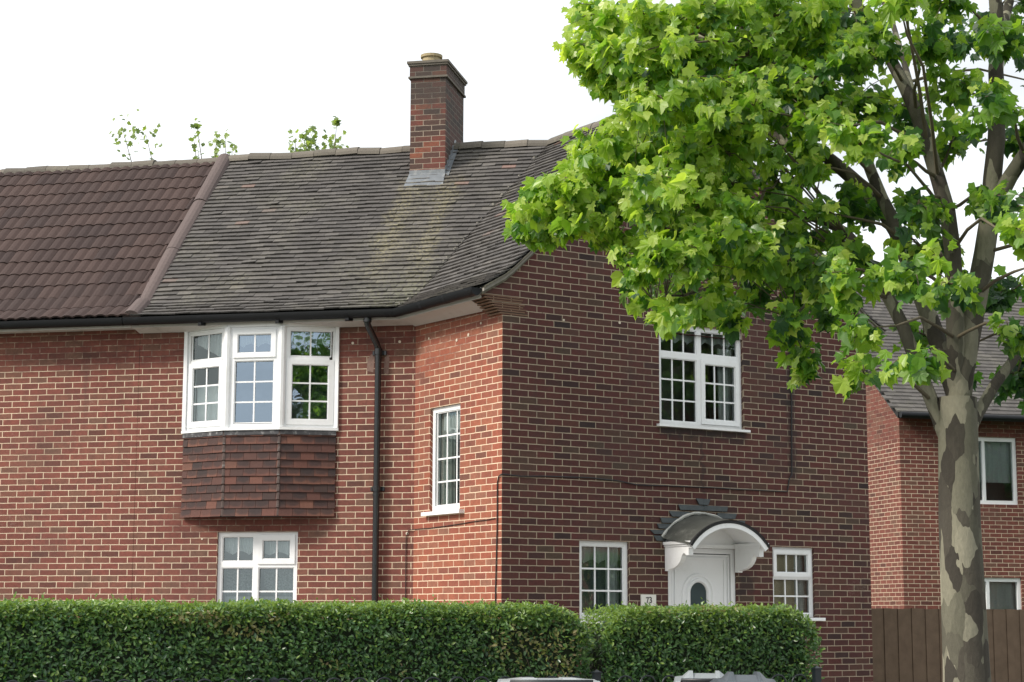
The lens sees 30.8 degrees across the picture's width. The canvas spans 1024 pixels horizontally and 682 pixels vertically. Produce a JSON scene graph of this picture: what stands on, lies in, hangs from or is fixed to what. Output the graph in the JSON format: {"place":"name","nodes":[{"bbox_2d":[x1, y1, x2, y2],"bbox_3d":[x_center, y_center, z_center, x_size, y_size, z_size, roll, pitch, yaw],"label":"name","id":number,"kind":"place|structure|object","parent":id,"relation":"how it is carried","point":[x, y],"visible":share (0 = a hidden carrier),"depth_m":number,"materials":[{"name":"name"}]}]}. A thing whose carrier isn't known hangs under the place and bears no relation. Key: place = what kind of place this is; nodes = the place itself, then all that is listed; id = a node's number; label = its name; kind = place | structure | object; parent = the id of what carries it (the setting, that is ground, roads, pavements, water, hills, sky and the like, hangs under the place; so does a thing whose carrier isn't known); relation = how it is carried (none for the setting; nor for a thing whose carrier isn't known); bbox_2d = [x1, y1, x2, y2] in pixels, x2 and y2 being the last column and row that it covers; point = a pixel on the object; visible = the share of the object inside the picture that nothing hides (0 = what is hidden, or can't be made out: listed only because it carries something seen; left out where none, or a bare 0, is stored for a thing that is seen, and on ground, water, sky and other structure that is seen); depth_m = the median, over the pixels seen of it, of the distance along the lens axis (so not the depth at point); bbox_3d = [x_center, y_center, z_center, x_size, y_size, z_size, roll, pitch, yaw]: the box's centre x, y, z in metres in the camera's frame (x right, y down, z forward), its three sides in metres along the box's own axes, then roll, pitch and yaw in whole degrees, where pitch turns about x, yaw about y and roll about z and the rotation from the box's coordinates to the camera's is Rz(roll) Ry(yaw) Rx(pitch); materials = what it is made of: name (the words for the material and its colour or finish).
{"place":"outdoors","nodes":[
{"label":"outdoors","id":0,"kind":"place"},
{"bbox_2d":[0,0,1023,288],"label":"sky","id":1,"kind":"structure","parent":0,"point":[255,70],"materials":[{"name":"white"}]},
{"label":"garden ground","id":2,"kind":"structure","parent":0,"visible":0},
{"bbox_2d":[268,677,279,681],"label":"gate post","id":3,"kind":"object","parent":2,"relation":"on","point":[273,679],"visible":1,"depth_m":15.02,"materials":[{"name":"metal"}]},
{"bbox_2d":[7,676,580,681],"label":"bow top railing","id":4,"kind":"object","parent":2,"relation":"on","point":[312,679],"visible":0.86,"depth_m":15.15,"materials":[{"name":"metal"}]},
{"bbox_2d":[0,591,595,681],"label":"privet hedge","id":5,"kind":"object","parent":2,"relation":"on","point":[295,641],"visible":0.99,"depth_m":15.34,"materials":[{"name":"green plant"}]},
{"bbox_2d":[591,669,601,681],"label":"gate post","id":6,"kind":"object","parent":2,"relation":"on","point":[596,674],"visible":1,"depth_m":15.99,"materials":[{"name":"metal"}]},
{"bbox_2d":[577,598,825,681],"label":"privet hedge","id":7,"kind":"object","parent":2,"relation":"on","point":[768,641],"visible":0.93,"depth_m":16.66,"materials":[{"name":"green plant"}]},
{"bbox_2d":[617,674,807,681],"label":"bow top railing","id":8,"kind":"object","parent":2,"relation":"on","point":[643,677],"visible":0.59,"depth_m":16.23,"materials":[{"name":"metal"}]},
{"bbox_2d":[811,666,821,681],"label":"gate post","id":9,"kind":"object","parent":2,"relation":"on","point":[816,673],"visible":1,"depth_m":16.72,"materials":[{"name":"metal"}]},
{"bbox_2d":[871,608,1023,681],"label":"garden fence","id":10,"kind":"object","parent":2,"relation":"on","point":[906,645],"visible":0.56,"depth_m":24.47,"materials":[{"name":"brown wood"}]},
{"label":"ground","id":11,"kind":"structure","parent":0,"visible":0},
{"bbox_2d":[0,157,217,617],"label":"terraced house","id":12,"kind":"structure","parent":11,"relation":"on","point":[83,248],"depth_m":23.28,"materials":[{"name":"red brick"}]},
{"bbox_2d":[109,109,237,161],"bbox_3d":[-5.307,1.115,33.161,3.366,10.779,3.204,6,-10,-32],"label":"garden tree","id":13,"kind":"object","parent":11,"relation":"on","point":[197,126],"visible":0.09,"depth_m":34.02,"materials":[{"name":"green plant"}]},
{"bbox_2d":[288,116,348,152],"bbox_3d":[-3.449,1.188,33.237,3.254,10.668,3.300,6,-10,-32],"label":"garden tree","id":14,"kind":"object","parent":11,"relation":"on","point":[310,142],"visible":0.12,"depth_m":33.85,"materials":[{"name":"green plant"}]},
{"bbox_2d":[122,52,886,681],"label":"brick house","id":15,"kind":"structure","parent":11,"relation":"on","point":[572,392],"depth_m":22.41,"materials":[{"name":"red brick"}]},
{"bbox_2d":[186,328,223,430],"bbox_3d":[-3.745,0.477,22.776,0.620,1.228,0.076,-6,-10,34],"label":"bay window","id":16,"kind":"structure","parent":15,"relation":"in","point":[193,365],"depth_m":22.80,"materials":[{"name":"white plastic"}]},
{"bbox_2d":[196,386,218,420],"bbox_3d":[-3.685,0.809,22.792,0.500,0.520,0.050,-6,-10,34],"label":"net curtain","id":17,"kind":"object","parent":15,"relation":"hanging from","point":[212,396],"visible":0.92,"depth_m":22.83,"materials":[{"name":"white fabric"}]},
{"bbox_2d":[198,334,221,356],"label":"net curtain","id":18,"kind":"object","parent":15,"relation":"hanging from","point":[216,344],"visible":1,"depth_m":22.89,"materials":[{"name":"white fabric"}]},
{"bbox_2d":[225,538,252,554],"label":"net curtain","id":19,"kind":"object","parent":15,"relation":"hanging from","point":[245,545],"visible":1,"depth_m":22.63,"materials":[{"name":"white fabric"}]},
{"bbox_2d":[227,570,251,595],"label":"net curtain","id":20,"kind":"object","parent":15,"relation":"hanging from","point":[244,586],"visible":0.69,"depth_m":22.70,"materials":[{"name":"white fabric"}]},
{"bbox_2d":[229,326,277,427],"bbox_3d":[-3.119,0.439,22.511,0.604,1.228,0.076,-2,-9,12],"label":"bay window","id":21,"kind":"structure","parent":15,"relation":"in","point":[236,356],"depth_m":22.51,"materials":[{"name":"white plastic"}]},
{"bbox_2d":[240,335,270,347],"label":"net curtain","id":22,"kind":"object","parent":15,"relation":"hanging from","point":[247,340],"visible":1,"depth_m":22.64,"materials":[{"name":"white fabric"}]},
{"bbox_2d":[217,532,297,618],"bbox_3d":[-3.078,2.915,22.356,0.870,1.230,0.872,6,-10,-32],"label":"window","id":23,"kind":"structure","parent":15,"relation":"in","point":[259,561],"depth_m":22.44,"materials":[{"name":"white plastic"}]},
{"bbox_2d":[225,596,292,616],"bbox_3d":[-3.025,3.296,22.504,0.960,0.400,0.040,-2,-9,12],"label":"net curtain","id":24,"kind":"object","parent":15,"relation":"hanging from","point":[228,598],"visible":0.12,"depth_m":22.53,"materials":[{"name":"white fabric"}]},
{"bbox_2d":[265,541,289,554],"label":"net curtain","id":25,"kind":"object","parent":15,"relation":"hanging from","point":[283,547],"visible":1,"depth_m":22.52,"materials":[{"name":"white fabric"}]},
{"bbox_2d":[264,569,292,595],"bbox_3d":[-2.787,3.110,22.542,0.480,0.700,0.040,-2,-9,12],"label":"net curtain","id":26,"kind":"object","parent":15,"relation":"hanging from","point":[281,583],"visible":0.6,"depth_m":22.58,"materials":[{"name":"white fabric"}]},
{"bbox_2d":[285,326,335,427],"bbox_3d":[-2.438,0.440,22.499,0.620,1.228,0.076,2,-9,-10],"label":"bay window","id":27,"kind":"structure","parent":15,"relation":"in","point":[291,360],"depth_m":22.47,"materials":[{"name":"white plastic"}]},
{"bbox_2d":[291,332,332,347],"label":"net curtain","id":28,"kind":"object","parent":15,"relation":"hanging from","point":[298,338],"visible":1,"depth_m":22.62,"materials":[{"name":"white fabric"}]},
{"bbox_2d":[421,404,463,515],"bbox_3d":[-0.764,1.381,21.580,0.165,1.268,0.860,6,-10,-32],"label":"window","id":29,"kind":"structure","parent":15,"relation":"in","point":[437,509],"depth_m":21.75,"materials":[{"name":"white plastic"}]},
{"bbox_2d":[440,414,455,504],"bbox_3d":[-0.809,1.437,21.861,0.024,1.220,0.530,6,-10,-32],"label":"net curtain","id":30,"kind":"object","parent":15,"relation":"hanging from","point":[451,464],"visible":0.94,"depth_m":21.77,"materials":[{"name":"white fabric"}]},
{"bbox_2d":[444,411,459,432],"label":"net curtain","id":31,"kind":"object","parent":15,"relation":"hanging from","point":[452,420],"visible":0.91,"depth_m":21.72,"materials":[{"name":"white fabric"}]},
{"bbox_2d":[582,560,604,611],"bbox_3d":[0.894,2.805,21.166,0.440,0.680,0.020,6,-10,-32],"label":"net curtain","id":32,"kind":"object","parent":15,"relation":"hanging from","point":[587,584],"visible":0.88,"depth_m":21.19,"materials":[{"name":"white fabric"}]},
{"bbox_2d":[582,547,620,563],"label":"net curtain","id":33,"kind":"object","parent":15,"relation":"hanging from","point":[601,554],"visible":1,"depth_m":21.25,"materials":[{"name":"white fabric"}]},
{"bbox_2d":[579,541,627,622],"bbox_3d":[1.027,2.739,21.106,0.770,0.923,0.150,6,-10,-32],"label":"window","id":34,"kind":"structure","parent":15,"relation":"in","point":[623,545],"depth_m":21.20,"materials":[{"name":"white plastic"}]},
{"bbox_2d":[605,560,618,610],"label":"net curtain","id":35,"kind":"object","parent":15,"relation":"hanging from","point":[613,584],"visible":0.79,"depth_m":21.32,"materials":[{"name":"white fabric"}]},
{"bbox_2d":[641,595,655,605],"bbox_3d":[1.571,2.986,21.386,0.214,0.132,0.017,6,-10,-32],"label":"house number sign","id":36,"kind":"object","parent":15,"relation":"attached to","point":[650,599],"visible":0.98,"depth_m":21.38,"materials":[{"name":"white plastic"}]},
{"bbox_2d":[661,331,733,347],"bbox_3d":[2.210,-0.027,22.394,1.200,0.166,0.024,6,-10,-32],"label":"net curtain","id":37,"kind":"object","parent":15,"relation":"hanging from","point":[688,339],"visible":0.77,"depth_m":22.46,"materials":[{"name":"white fabric"}]},
{"bbox_2d":[668,548,734,618],"bbox_3d":[2.207,3.532,21.809,1.022,2.180,0.080,6,-10,-32],"label":"front door","id":38,"kind":"structure","parent":15,"relation":"in","point":[706,576],"depth_m":21.95,"materials":[{"name":"white plastic"}]},
{"bbox_2d":[657,326,750,432],"bbox_3d":[2.267,0.446,22.255,1.385,1.238,0.150,6,-10,-32],"label":"window","id":39,"kind":"structure","parent":15,"relation":"in","point":[700,360],"depth_m":22.29,"materials":[{"name":"white plastic"}]},
{"bbox_2d":[717,349,732,420],"bbox_3d":[2.598,0.578,22.597,0.250,0.960,0.030,6,-10,-32],"label":"net curtain","id":40,"kind":"object","parent":15,"relation":"hanging from","point":[728,393],"visible":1,"depth_m":22.59,"materials":[{"name":"white fabric"}]},
{"bbox_2d":[774,555,793,610],"bbox_3d":[3.284,2.937,22.674,0.415,0.800,0.001,6,-10,-32],"label":"curtain","id":41,"kind":"object","parent":15,"relation":"attached to","point":[778,587],"visible":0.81,"depth_m":22.71,"materials":[{"name":"beige fabric"}]},
{"bbox_2d":[772,547,825,620],"bbox_3d":[3.458,2.964,22.663,0.820,0.885,0.150,6,-10,-32],"label":"window","id":42,"kind":"structure","parent":15,"relation":"in","point":[785,575],"depth_m":22.71,"materials":[{"name":"white plastic"}]},
{"bbox_2d":[794,555,805,611],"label":"net curtain","id":43,"kind":"object","parent":15,"relation":"hanging from","point":[801,587],"visible":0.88,"depth_m":22.85,"materials":[{"name":"white fabric"}]},
{"bbox_2d":[856,284,1023,609],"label":"brick house","id":44,"kind":"structure","parent":11,"relation":"on","point":[902,444],"depth_m":33.13,"materials":[{"name":"brick"}]},
{"bbox_2d":[978,437,1017,504],"bbox_3d":[8.422,2.330,33.308,1.300,1.200,0.145,2,-9,-15],"label":"window","id":45,"kind":"structure","parent":44,"relation":"in","point":[997,456],"depth_m":33.43,"materials":[{"name":"white plastic"}]},
{"bbox_2d":[984,578,1021,609],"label":"window","id":46,"kind":"structure","parent":44,"relation":"in","point":[1001,593],"depth_m":33.10,"materials":[{"name":"white plastic"}]},
{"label":"pavement","id":47,"kind":"structure","parent":0,"visible":0},
{"bbox_2d":[497,677,599,681],"bbox_3d":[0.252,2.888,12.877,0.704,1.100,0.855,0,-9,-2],"label":"car","id":48,"kind":"object","parent":47,"relation":"on","point":[533,679],"visible":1,"depth_m":12.72,"materials":[{"name":"white metal"}]},
{"bbox_2d":[674,670,723,681],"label":"wheelie bin","id":49,"kind":"object","parent":47,"relation":"on","point":[689,676],"visible":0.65,"depth_m":14.58,"materials":[{"name":"black plastic"}]},
{"bbox_2d":[710,671,775,681],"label":"wheelie bin","id":50,"kind":"object","parent":47,"relation":"on","point":[730,676],"visible":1,"depth_m":13.98,"materials":[{"name":"black plastic"}]},
{"bbox_2d":[500,0,1023,681],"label":"plane tree","id":51,"kind":"object","parent":47,"relation":"on","point":[732,90],"visible":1,"depth_m":13.51,"materials":[{"name":"green plant"}]}
]}

